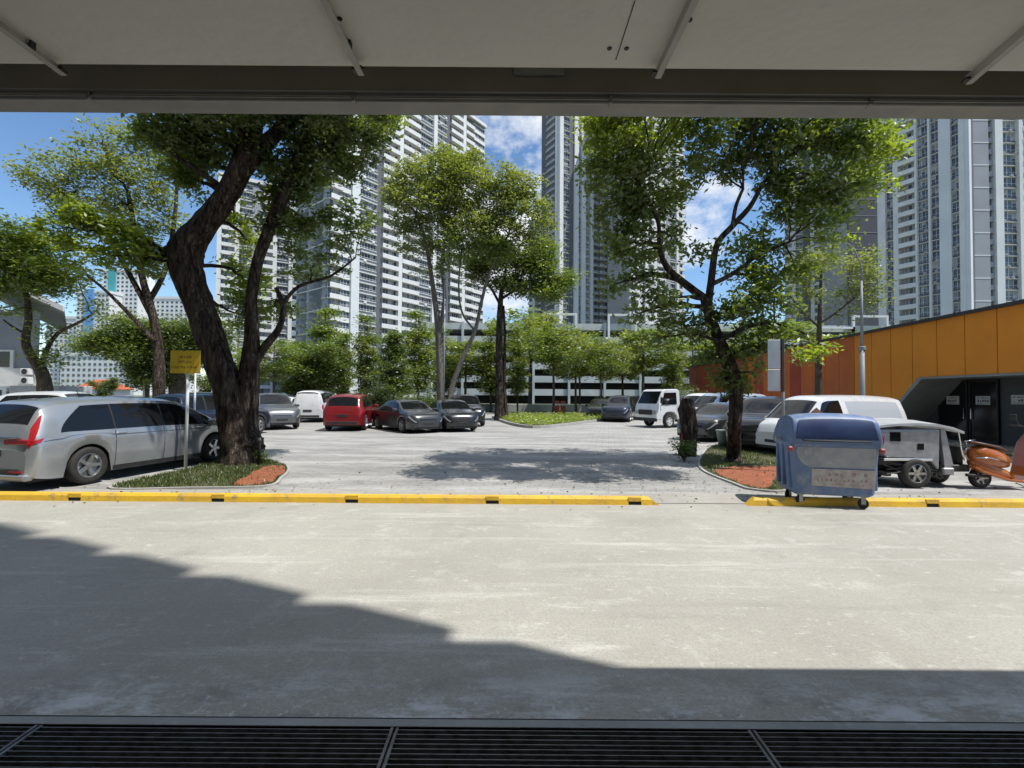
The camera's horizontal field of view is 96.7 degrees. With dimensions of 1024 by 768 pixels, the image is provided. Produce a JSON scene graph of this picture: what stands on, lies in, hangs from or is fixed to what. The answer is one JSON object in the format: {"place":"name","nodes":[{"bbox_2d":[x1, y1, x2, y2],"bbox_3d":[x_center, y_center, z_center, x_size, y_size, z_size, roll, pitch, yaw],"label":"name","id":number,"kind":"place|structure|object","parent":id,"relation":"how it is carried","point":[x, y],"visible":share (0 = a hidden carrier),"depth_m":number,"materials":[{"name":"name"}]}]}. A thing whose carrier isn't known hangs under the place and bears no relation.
{"place":"outdoors","nodes":[
{"label":"outdoors","id":0,"kind":"place"},
{"bbox_2d":[0,292,67,385],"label":"grey house","id":1,"kind":"structure","parent":0,"point":[10,375],"depth_m":28.06,"materials":[{"name":"stone"}]},
{"bbox_2d":[0,350,14,367],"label":"window","id":2,"kind":"structure","parent":1,"relation":"in","point":[6,356],"depth_m":27.93,"materials":[{"name":"grey glass"}]},
{"bbox_2d":[0,386,91,395],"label":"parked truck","id":3,"kind":"object","parent":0,"point":[4,390],"visible":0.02,"depth_m":21.31,"materials":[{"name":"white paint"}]},
{"bbox_2d":[130,395,588,765],"bbox_3d":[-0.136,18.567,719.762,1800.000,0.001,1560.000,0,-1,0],"label":"ground","id":4,"kind":"structure","parent":0,"point":[486,412],"depth_m":45.47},
{"bbox_2d":[46,316,75,385],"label":"apartment tower","id":5,"kind":"structure","parent":4,"relation":"on","point":[55,372],"depth_m":300.60,"materials":[{"name":"white concrete"}]},
{"bbox_2d":[76,289,123,352],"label":"apartment tower","id":6,"kind":"structure","parent":4,"relation":"on","point":[116,295],"depth_m":291.05,"materials":[{"name":"blue paint"}]},
{"bbox_2d":[60,352,151,394],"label":"apartment tower","id":7,"kind":"structure","parent":4,"relation":"on","point":[91,368],"depth_m":230.16,"materials":[{"name":"white concrete"}]},
{"bbox_2d":[102,269,154,320],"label":"apartment tower","id":8,"kind":"structure","parent":4,"relation":"on","point":[117,281],"depth_m":301.49,"materials":[{"name":"teal paint"}]},
{"bbox_2d":[153,296,200,393],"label":"apartment tower","id":9,"kind":"structure","parent":4,"relation":"on","point":[167,304],"depth_m":311.24,"materials":[{"name":"white concrete"}]},
{"bbox_2d":[215,171,296,395],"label":"apartment tower","id":10,"kind":"structure","parent":4,"relation":"on","point":[226,248],"depth_m":157.67,"materials":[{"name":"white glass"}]},
{"bbox_2d":[238,185,289,322],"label":"windows","id":11,"kind":"structure","parent":10,"relation":"in","point":[279,280],"depth_m":160.98,"materials":[{"name":"grey glass"}]},
{"bbox_2d":[275,337,356,395],"bbox_3d":[-16.150,-0.892,37.771,6.780,6.855,7.742,1,-1,-27],"label":"young tree","id":12,"kind":"object","parent":4,"relation":"on","point":[325,354],"visible":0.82,"depth_m":37.27,"materials":[{"name":"green plant"}]},
{"bbox_2d":[300,303,351,391],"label":"young tree","id":13,"kind":"object","parent":4,"relation":"on","point":[324,332],"visible":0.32,"depth_m":45.67,"materials":[{"name":"green plant"}]},
{"bbox_2d":[348,311,384,394],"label":"young tree","id":14,"kind":"object","parent":4,"relation":"on","point":[365,340],"visible":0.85,"depth_m":41.61,"materials":[{"name":"green plant"}]},
{"bbox_2d":[291,115,486,398],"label":"apartment tower","id":15,"kind":"structure","parent":4,"relation":"on","point":[387,287],"depth_m":127.57,"materials":[{"name":"white concrete"}]},
{"bbox_2d":[327,115,484,394],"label":"windows","id":16,"kind":"structure","parent":15,"relation":"in","point":[364,245],"depth_m":124.51,"materials":[{"name":"grey glass"}]},
{"bbox_2d":[363,328,420,399],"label":"young tree","id":17,"kind":"object","parent":4,"relation":"on","point":[393,350],"visible":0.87,"depth_m":35.65,"materials":[{"name":"green plant"}]},
{"bbox_2d":[394,306,436,399],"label":"young tree","id":18,"kind":"object","parent":4,"relation":"on","point":[416,339],"visible":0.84,"depth_m":42.45,"materials":[{"name":"green plant"}]},
{"bbox_2d":[424,323,461,394],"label":"young tree","id":19,"kind":"object","parent":4,"relation":"on","point":[447,381],"visible":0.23,"depth_m":47.67,"materials":[{"name":"green plant"}]},
{"bbox_2d":[433,338,489,393],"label":"young tree","id":20,"kind":"object","parent":4,"relation":"on","point":[455,347],"visible":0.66,"depth_m":45.30,"materials":[{"name":"green plant"}]},
{"bbox_2d":[469,323,509,411],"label":"young tree","id":21,"kind":"object","parent":4,"relation":"on","point":[487,375],"visible":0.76,"depth_m":44.70,"materials":[{"name":"green plant"}]},
{"bbox_2d":[1,724,1020,733],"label":"drain channel","id":22,"kind":"object","parent":4,"relation":"on","point":[514,729],"depth_m":2.33,"materials":[{"name":"black metal"}]},
{"bbox_2d":[0,725,37,752],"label":"drain grating","id":23,"kind":"object","parent":22,"relation":"on","point":[9,736],"visible":0.59,"depth_m":2.28,"materials":[{"name":"metal"}]},
{"bbox_2d":[0,725,393,767],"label":"drain grating","id":24,"kind":"object","parent":22,"relation":"on","point":[40,746],"visible":1,"depth_m":2.18,"materials":[{"name":"metal"}]},
{"bbox_2d":[382,727,776,767],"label":"drain grating","id":25,"kind":"object","parent":22,"relation":"on","point":[410,748],"visible":1,"depth_m":2.19,"materials":[{"name":"metal"}]},
{"bbox_2d":[753,730,1023,767],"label":"drain grating","id":26,"kind":"object","parent":22,"relation":"on","point":[857,750],"visible":0.97,"depth_m":2.21,"materials":[{"name":"metal"}]},
{"bbox_2d":[0,716,1023,733],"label":"drain kerb","id":27,"kind":"structure","parent":4,"relation":"on","point":[493,724],"depth_m":2.35,"materials":[{"name":"grey concrete"}]},
{"bbox_2d":[449,229,589,420],"bbox_3d":[0.279,-3.841,29.918,9.531,12.611,4.529,0,-1,0],"label":"tree","id":28,"kind":"object","parent":4,"relation":"on","point":[513,283],"visible":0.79,"depth_m":29.79,"materials":[{"name":"green plant"}]},
{"bbox_2d":[506,324,532,412],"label":"young tree","id":29,"kind":"object","parent":4,"relation":"on","point":[517,369],"visible":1,"depth_m":43.63,"materials":[{"name":"green plant"}]},
{"bbox_2d":[485,306,582,403],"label":"young tree","id":30,"kind":"object","parent":4,"relation":"on","point":[527,321],"visible":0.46,"depth_m":54.86,"materials":[{"name":"green plant"}]},
{"bbox_2d":[481,404,586,411],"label":"wall","id":31,"kind":"structure","parent":4,"relation":"on","point":[538,407],"depth_m":45.96,"materials":[{"name":"grey concrete"}]},
{"bbox_2d":[522,320,613,412],"bbox_3d":[4.059,-1.375,39.921,7.652,8.225,8.378,1,-1,-25],"label":"young tree","id":32,"kind":"object","parent":4,"relation":"on","point":[555,339],"visible":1,"depth_m":39.17,"materials":[{"name":"green plant"}]},
{"bbox_2d":[544,338,612,411],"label":"young tree","id":33,"kind":"object","parent":4,"relation":"on","point":[577,370],"visible":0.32,"depth_m":45.94,"materials":[{"name":"green plant"}]},
{"bbox_2d":[555,326,615,404],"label":"young tree","id":34,"kind":"object","parent":4,"relation":"on","point":[586,336],"visible":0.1,"depth_m":51.53,"materials":[{"name":"green plant"}]},
{"bbox_2d":[579,335,649,398],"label":"young tree","id":35,"kind":"object","parent":4,"relation":"on","point":[601,368],"visible":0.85,"depth_m":39.28,"materials":[{"name":"green plant"}]},
{"bbox_2d":[595,341,658,394],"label":"young tree","id":36,"kind":"object","parent":4,"relation":"on","point":[628,377],"visible":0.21,"depth_m":49.75,"materials":[{"name":"green plant"}]},
{"bbox_2d":[603,326,685,393],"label":"young tree","id":37,"kind":"object","parent":4,"relation":"on","point":[627,338],"visible":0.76,"depth_m":43.59,"materials":[{"name":"green plant"}]},
{"bbox_2d":[425,313,890,403],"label":"multi storey car park","id":38,"kind":"structure","parent":4,"relation":"on","point":[542,389],"depth_m":88.28,"materials":[{"name":"paint"}]},
{"bbox_2d":[656,335,691,392],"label":"young tree","id":39,"kind":"object","parent":4,"relation":"on","point":[672,374],"visible":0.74,"depth_m":45.63,"materials":[{"name":"green plant"}]},
{"bbox_2d":[655,338,730,378],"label":"young tree","id":40,"kind":"object","parent":4,"relation":"on","point":[684,347],"visible":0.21,"depth_m":51.77,"materials":[{"name":"green plant"}]},
{"bbox_2d":[695,313,833,356],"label":"young tree","id":41,"kind":"object","parent":4,"relation":"on","point":[801,328],"visible":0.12,"depth_m":54.95,"materials":[{"name":"green plant"}]},
{"bbox_2d":[689,299,1023,445],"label":"orange building","id":42,"kind":"structure","parent":4,"relation":"on","point":[921,370],"depth_m":17.75,"materials":[{"name":"brown metal"}]},
{"bbox_2d":[938,380,968,440],"bbox_3d":[17.554,1.053,18.131,0.118,2.360,1.319,0,-1,4],"label":"door","id":43,"kind":"structure","parent":42,"relation":"in","point":[952,415],"depth_m":17.91,"materials":[{"name":"black metal"}]},
{"bbox_2d":[968,379,1000,444],"bbox_3d":[17.455,1.022,16.846,0.118,2.360,1.140,0,-1,4],"label":"door","id":44,"kind":"structure","parent":42,"relation":"in","point":[984,420],"depth_m":16.77,"materials":[{"name":"black metal"}]},
{"bbox_2d":[0,112,784,389],"label":"sky","id":45,"kind":"structure","parent":0,"point":[511,138],"materials":[{"name":"blue"}]},
{"bbox_2d":[371,134,565,399],"bbox_3d":[-2.662,-6.071,27.137,11.827,16.899,4.720,0,-1,0],"label":"tree","id":46,"kind":"object","parent":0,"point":[436,189],"visible":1,"depth_m":26.89,"materials":[{"name":"green plant"}]},
{"bbox_2d":[0,488,1023,721],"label":"concrete apron","id":47,"kind":"object","parent":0,"point":[686,611],"visible":1,"depth_m":3.59,"materials":[{"name":"grey concrete"}]},
{"bbox_2d":[0,491,658,504],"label":"yellow kerb","id":48,"kind":"structure","parent":47,"relation":"on","point":[320,498],"depth_m":7.09,"materials":[{"name":"paint"}]},
{"bbox_2d":[0,715,1023,722],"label":"floor joint","id":49,"kind":"object","parent":47,"relation":"on","point":[502,718],"visible":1,"depth_m":2.38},
{"bbox_2d":[745,497,1023,507],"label":"yellow kerb","id":50,"kind":"structure","parent":47,"relation":"on","point":[896,502],"depth_m":7.09,"materials":[{"name":"paint"}]},
{"bbox_2d":[0,414,1023,495],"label":"parking lot","id":51,"kind":"structure","parent":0,"point":[509,455],"depth_m":11.26,"materials":[{"name":"grey concrete"}]},
{"bbox_2d":[0,391,93,401],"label":"parked car","id":52,"kind":"object","parent":51,"relation":"on","point":[26,395],"visible":0.12,"depth_m":16.50,"materials":[{"name":"white paint"}]},
{"bbox_2d":[0,207,128,390],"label":"tree","id":53,"kind":"object","parent":51,"relation":"on","point":[39,268],"visible":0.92,"depth_m":19.84,"materials":[{"name":"green plant"}]},
{"bbox_2d":[1,113,191,397],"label":"tree","id":54,"kind":"object","parent":51,"relation":"on","point":[113,163],"visible":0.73,"depth_m":18.91,"materials":[{"name":"green plant"}]},
{"bbox_2d":[84,376,122,395],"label":"young tree","id":55,"kind":"object","parent":51,"relation":"on","point":[103,388],"visible":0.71,"depth_m":39.68,"materials":[{"name":"green plant"}]},
{"bbox_2d":[0,390,219,483],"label":"parked car","id":56,"kind":"object","parent":51,"relation":"on","point":[79,439],"visible":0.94,"depth_m":8.51,"materials":[{"name":"silver paint"}]},
{"bbox_2d":[54,305,243,392],"bbox_3d":[-19.121,-1.049,24.067,9.962,6.450,4.967,0,-1,0],"label":"tree","id":57,"kind":"object","parent":51,"relation":"on","point":[129,341],"visible":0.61,"depth_m":23.42,"materials":[{"name":"green plant"}]},
{"bbox_2d":[107,460,289,489],"bbox_3d":[-5.851,1.880,9.755,2.924,0.032,3.730,0,-1,0],"label":"kerb edge","id":58,"kind":"object","parent":51,"relation":"on","point":[286,473],"visible":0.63,"depth_m":8.09,"materials":[{"name":"concrete"}]},
{"bbox_2d":[112,457,287,487],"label":"grass","id":59,"kind":"structure","parent":51,"relation":"on","point":[236,471],"depth_m":8.94,"materials":[{"name":"green plant"}]},
{"bbox_2d":[170,350,200,468],"bbox_3d":[-7.155,0.575,9.968,0.653,2.612,0.085,0,-1,0],"label":"yellow sign","id":60,"kind":"object","parent":59,"relation":"on","point":[187,362],"visible":0.96,"depth_m":9.95,"materials":[{"name":"yellow metal"}]},
{"bbox_2d":[20,113,415,465],"bbox_3d":[-6.193,-4.250,10.876,9.196,12.449,5.862,0,-1,26],"label":"tree","id":61,"kind":"object","parent":59,"relation":"on","point":[191,151],"visible":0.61,"depth_m":10.83,"materials":[{"name":"green plant"}]},
{"bbox_2d":[234,465,284,484],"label":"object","id":62,"kind":"structure","parent":59,"relation":"on","point":[256,474],"depth_m":9.22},
{"bbox_2d":[153,392,270,432],"bbox_3d":[-11.673,1.176,17.799,2.185,1.710,4.508,0,-1,14],"label":"parked car","id":63,"kind":"object","parent":51,"relation":"on","point":[205,403],"visible":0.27,"depth_m":16.55,"materials":[{"name":"blue paint"}]},
{"bbox_2d":[232,338,317,392],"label":"young tree","id":64,"kind":"object","parent":51,"relation":"on","point":[281,367],"visible":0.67,"depth_m":34.03,"materials":[{"name":"green plant"}]},
{"bbox_2d":[259,393,300,427],"bbox_3d":[-11.988,1.287,22.755,2.185,1.715,4.508,1,-2,-38],"label":"parked car","id":65,"kind":"object","parent":51,"relation":"on","point":[281,408],"visible":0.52,"depth_m":21.48,"materials":[{"name":"grey paint"}]},
{"bbox_2d":[293,390,332,420],"bbox_3d":[-12.243,1.334,28.588,2.064,1.890,4.488,1,-1,-10],"label":"van","id":66,"kind":"object","parent":51,"relation":"on","point":[312,403],"visible":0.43,"depth_m":26.48,"materials":[{"name":"white paint"}]},
{"bbox_2d":[328,330,361,394],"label":"young tree","id":67,"kind":"object","parent":51,"relation":"on","point":[350,359],"visible":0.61,"depth_m":39.79,"materials":[{"name":"green plant"}]},
{"bbox_2d":[323,393,377,429],"bbox_3d":[-7.878,1.316,22.598,2.185,1.710,4.508,1,-1,-7],"label":"parked car","id":68,"kind":"object","parent":51,"relation":"on","point":[348,409],"visible":0.89,"depth_m":20.52,"materials":[{"name":"red paint"}]},
{"bbox_2d":[353,381,396,407],"bbox_3d":[-9.172,1.077,30.057,3.227,2.576,2.195,0,-1,0],"label":"shrub","id":69,"kind":"object","parent":51,"relation":"on","point":[379,398],"visible":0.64,"depth_m":29.84,"materials":[{"name":"green plant"}]},
{"bbox_2d":[372,399,441,432],"bbox_3d":[-5.032,1.443,21.572,2.135,1.450,4.618,1,-2,-38],"label":"parked car","id":70,"kind":"object","parent":51,"relation":"on","point":[403,415],"visible":1,"depth_m":20.34,"materials":[{"name":"grey paint"}]},
{"bbox_2d":[429,399,477,430],"bbox_3d":[-3.112,1.481,22.572,2.135,1.450,4.618,1,-1,-23],"label":"parked car","id":71,"kind":"object","parent":51,"relation":"on","point":[455,413],"visible":0.73,"depth_m":20.79,"materials":[{"name":"black paint"}]},
{"bbox_2d":[450,394,485,425],"bbox_3d":[-2.679,1.433,25.950,2.185,1.710,4.508,1,-1,-13],"label":"parked car","id":72,"kind":"object","parent":51,"relation":"on","point":[471,401],"visible":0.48,"depth_m":25.15,"materials":[{"name":"black paint"}]},
{"bbox_2d":[26,449,995,510],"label":"fallen leaves","id":73,"kind":"object","parent":51,"relation":"on","point":[505,484],"visible":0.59,"depth_m":8.12,"materials":[{"name":"brown plant"}]},
{"bbox_2d":[492,410,616,427],"bbox_3d":[3.636,2.169,30.333,10.247,0.555,14.221,0,-1,0],"label":"planter","id":74,"kind":"object","parent":51,"relation":"on","point":[539,420],"visible":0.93,"depth_m":27.35,"materials":[{"name":"concrete"}]},
{"bbox_2d":[601,395,636,421],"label":"parked car","id":75,"kind":"object","parent":51,"relation":"on","point":[619,407],"visible":0.92,"depth_m":29.35,"materials":[{"name":"blue paint"}]},
{"bbox_2d":[634,389,681,427],"bbox_3d":[9.347,1.337,25.555,4.900,2.060,2.080,1,-1,-26],"label":"parked truck","id":76,"kind":"object","parent":51,"relation":"on","point":[653,406],"visible":0.58,"depth_m":24.30,"materials":[{"name":"white paint"}]},
{"bbox_2d":[664,436,699,460],"bbox_3d":[4.496,1.713,11.982,0.926,0.663,0.671,0,-1,15],"label":"shrub","id":77,"kind":"object","parent":51,"relation":"on","point":[684,452],"visible":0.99,"depth_m":11.95,"materials":[{"name":"green plant"}]},
{"bbox_2d":[677,398,697,456],"bbox_3d":[5.034,1.245,13.104,0.553,1.672,0.546,0,-1,0],"label":"wrapped stump","id":78,"kind":"object","parent":51,"relation":"on","point":[686,409],"visible":0.74,"depth_m":12.89,"materials":[{"name":"brown wood"}]},
{"bbox_2d":[677,402,728,437],"bbox_3d":[8.652,1.473,18.573,4.618,1.450,2.135,1,-2,-37],"label":"parked car","id":79,"kind":"object","parent":51,"relation":"on","point":[712,417],"visible":0.33,"depth_m":17.16,"materials":[{"name":"grey paint"}]},
{"bbox_2d":[697,444,785,491],"bbox_3d":[7.784,2.060,13.181,4.693,0.032,11.779,-1,-2,44],"label":"kerb edge","id":80,"kind":"object","parent":51,"relation":"on","point":[723,479],"visible":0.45,"depth_m":9.02,"materials":[{"name":"concrete"}]},
{"bbox_2d":[700,444,784,489],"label":"grass","id":81,"kind":"structure","parent":51,"relation":"on","point":[744,452],"depth_m":11.94,"materials":[{"name":"green plant"}]},
{"bbox_2d":[570,116,916,462],"bbox_3d":[5.727,-3.550,10.106,9.076,11.285,5.792,0,-1,0],"label":"tree","id":82,"kind":"object","parent":81,"relation":"on","point":[788,139],"visible":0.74,"depth_m":11.00,"materials":[{"name":"green plant"}]},
{"bbox_2d":[714,466,775,488],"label":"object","id":83,"kind":"structure","parent":81,"relation":"on","point":[748,475],"depth_m":9.77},
{"bbox_2d":[767,339,784,415],"bbox_3d":[5.896,0.486,10.171,0.416,2.990,0.113,0,-1,0],"label":"sign board","id":84,"kind":"object","parent":81,"relation":"on","point":[773,365],"visible":0.91,"depth_m":10.14,"materials":[{"name":"metal"}]},
{"bbox_2d":[725,396,786,445],"bbox_3d":[8.702,1.273,15.557,2.185,1.710,4.508,-1,-2,38],"label":"parked car","id":85,"kind":"object","parent":51,"relation":"on","point":[757,410],"visible":0.34,"depth_m":14.71,"materials":[{"name":"black paint"}]},
{"bbox_2d":[756,395,907,450],"bbox_3d":[9.664,1.212,13.873,4.488,1.767,2.064,1,-1,-17],"label":"parked van","id":86,"kind":"object","parent":51,"relation":"on","point":[876,407],"visible":0.43,"depth_m":13.39,"materials":[{"name":"white paint"}]},
{"bbox_2d":[766,243,901,394],"bbox_3d":[14.673,-2.148,21.028,6.635,9.001,3.395,0,-1,7],"label":"tree","id":87,"kind":"object","parent":51,"relation":"on","point":[818,388],"visible":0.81,"depth_m":20.93,"materials":[{"name":"green plant"}]},
{"bbox_2d":[815,236,865,394],"bbox_3d":[10.993,-1.418,15.239,1.770,7.108,0.312,0,-1,0],"label":"street lamp","id":88,"kind":"object","parent":51,"relation":"on","point":[861,348],"visible":0.52,"depth_m":15.21,"materials":[{"name":"grey metal"}]},
{"bbox_2d":[875,419,969,487],"bbox_3d":[7.755,1.335,9.142,1.940,1.272,1.185,0,-1,0],"label":"trailer","id":89,"kind":"object","parent":51,"relation":"on","point":[918,454],"visible":0.78,"depth_m":8.62,"materials":[{"name":"silver metal"}]},
{"bbox_2d":[964,414,1023,487],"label":"orange scooter","id":90,"kind":"object","parent":51,"relation":"on","point":[986,463],"visible":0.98,"depth_m":8.55,"materials":[{"name":"brown metal"}]},
{"bbox_2d":[0,489,1023,503],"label":"pavement","id":91,"kind":"structure","parent":0,"point":[702,498],"depth_m":7.76,"materials":[{"name":"concrete"}]},
{"bbox_2d":[773,408,885,508],"bbox_3d":[4.976,1.141,7.232,1.414,1.530,0.869,0,-1,12],"label":"wheeled bin","id":92,"kind":"object","parent":91,"relation":"on","point":[818,452],"visible":0.92,"depth_m":6.93,"materials":[{"name":"blue plastic"}]},
{"bbox_2d":[541,116,607,323],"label":"apartment tower","id":93,"kind":"structure","parent":0,"point":[560,150],"depth_m":178.10,"materials":[{"name":"white concrete"}]},
{"bbox_2d":[563,117,597,323],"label":"windows","id":94,"kind":"structure","parent":93,"relation":"in","point":[566,191],"depth_m":176.45,"materials":[{"name":"grey glass"}]},
{"bbox_2d":[607,117,684,323],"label":"apartment tower","id":95,"kind":"structure","parent":0,"point":[617,305],"depth_m":173.55,"materials":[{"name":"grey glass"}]},
{"bbox_2d":[642,120,682,320],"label":"windows","id":96,"kind":"structure","parent":95,"relation":"in","point":[671,257],"depth_m":177.32,"materials":[{"name":"grey glass"}]},
{"bbox_2d":[695,393,764,408],"bbox_3d":[11.067,1.385,23.471,4.488,1.890,2.064,1,-1,-22],"label":"parked minibus","id":97,"kind":"object","parent":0,"point":[707,398],"visible":0.12,"depth_m":22.87,"materials":[{"name":"blue paint"}]},
{"bbox_2d":[784,118,824,324],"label":"apartment tower","id":98,"kind":"structure","parent":0,"point":[791,246],"depth_m":168.23,"materials":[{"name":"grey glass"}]},
{"bbox_2d":[823,118,878,325],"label":"apartment tower","id":99,"kind":"structure","parent":0,"point":[870,228],"depth_m":151.40,"materials":[{"name":"concrete"}]},
{"bbox_2d":[876,119,1023,325],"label":"apartment tower","id":100,"kind":"structure","parent":0,"point":[950,221],"depth_m":113.76,"materials":[{"name":"white concrete"}]},
{"bbox_2d":[886,119,1008,325],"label":"windows","id":101,"kind":"structure","parent":100,"relation":"in","point":[921,131],"depth_m":117.57,"materials":[{"name":"grey glass"}]},
{"bbox_3d":[-0.001,0.168,-6.106,60.000,3.378,0.199,0,-1,0],"label":"back wall","id":102,"kind":"object","parent":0,"visible":0},
{"bbox_2d":[0,0,1023,119],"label":"shopfront canopy","id":103,"kind":"object","parent":102,"relation":"attached to","point":[901,59],"visible":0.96,"depth_m":1.87,"materials":[{"name":"metal"}]},
{"bbox_2d":[0,21,67,75],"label":"steel arm","id":104,"kind":"object","parent":103,"relation":"attached to","point":[29,46],"visible":1,"depth_m":1.79},
{"bbox_2d":[320,0,365,75],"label":"steel arm","id":105,"kind":"object","parent":103,"relation":"attached to","point":[358,69],"visible":1,"depth_m":1.73},
{"bbox_2d":[651,0,698,78],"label":"steel arm","id":106,"kind":"object","parent":103,"relation":"attached to","point":[659,71],"visible":1,"depth_m":1.71},
{"bbox_2d":[961,26,1023,84],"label":"steel arm","id":107,"kind":"object","parent":103,"relation":"attached to","point":[1003,50],"visible":1,"depth_m":1.80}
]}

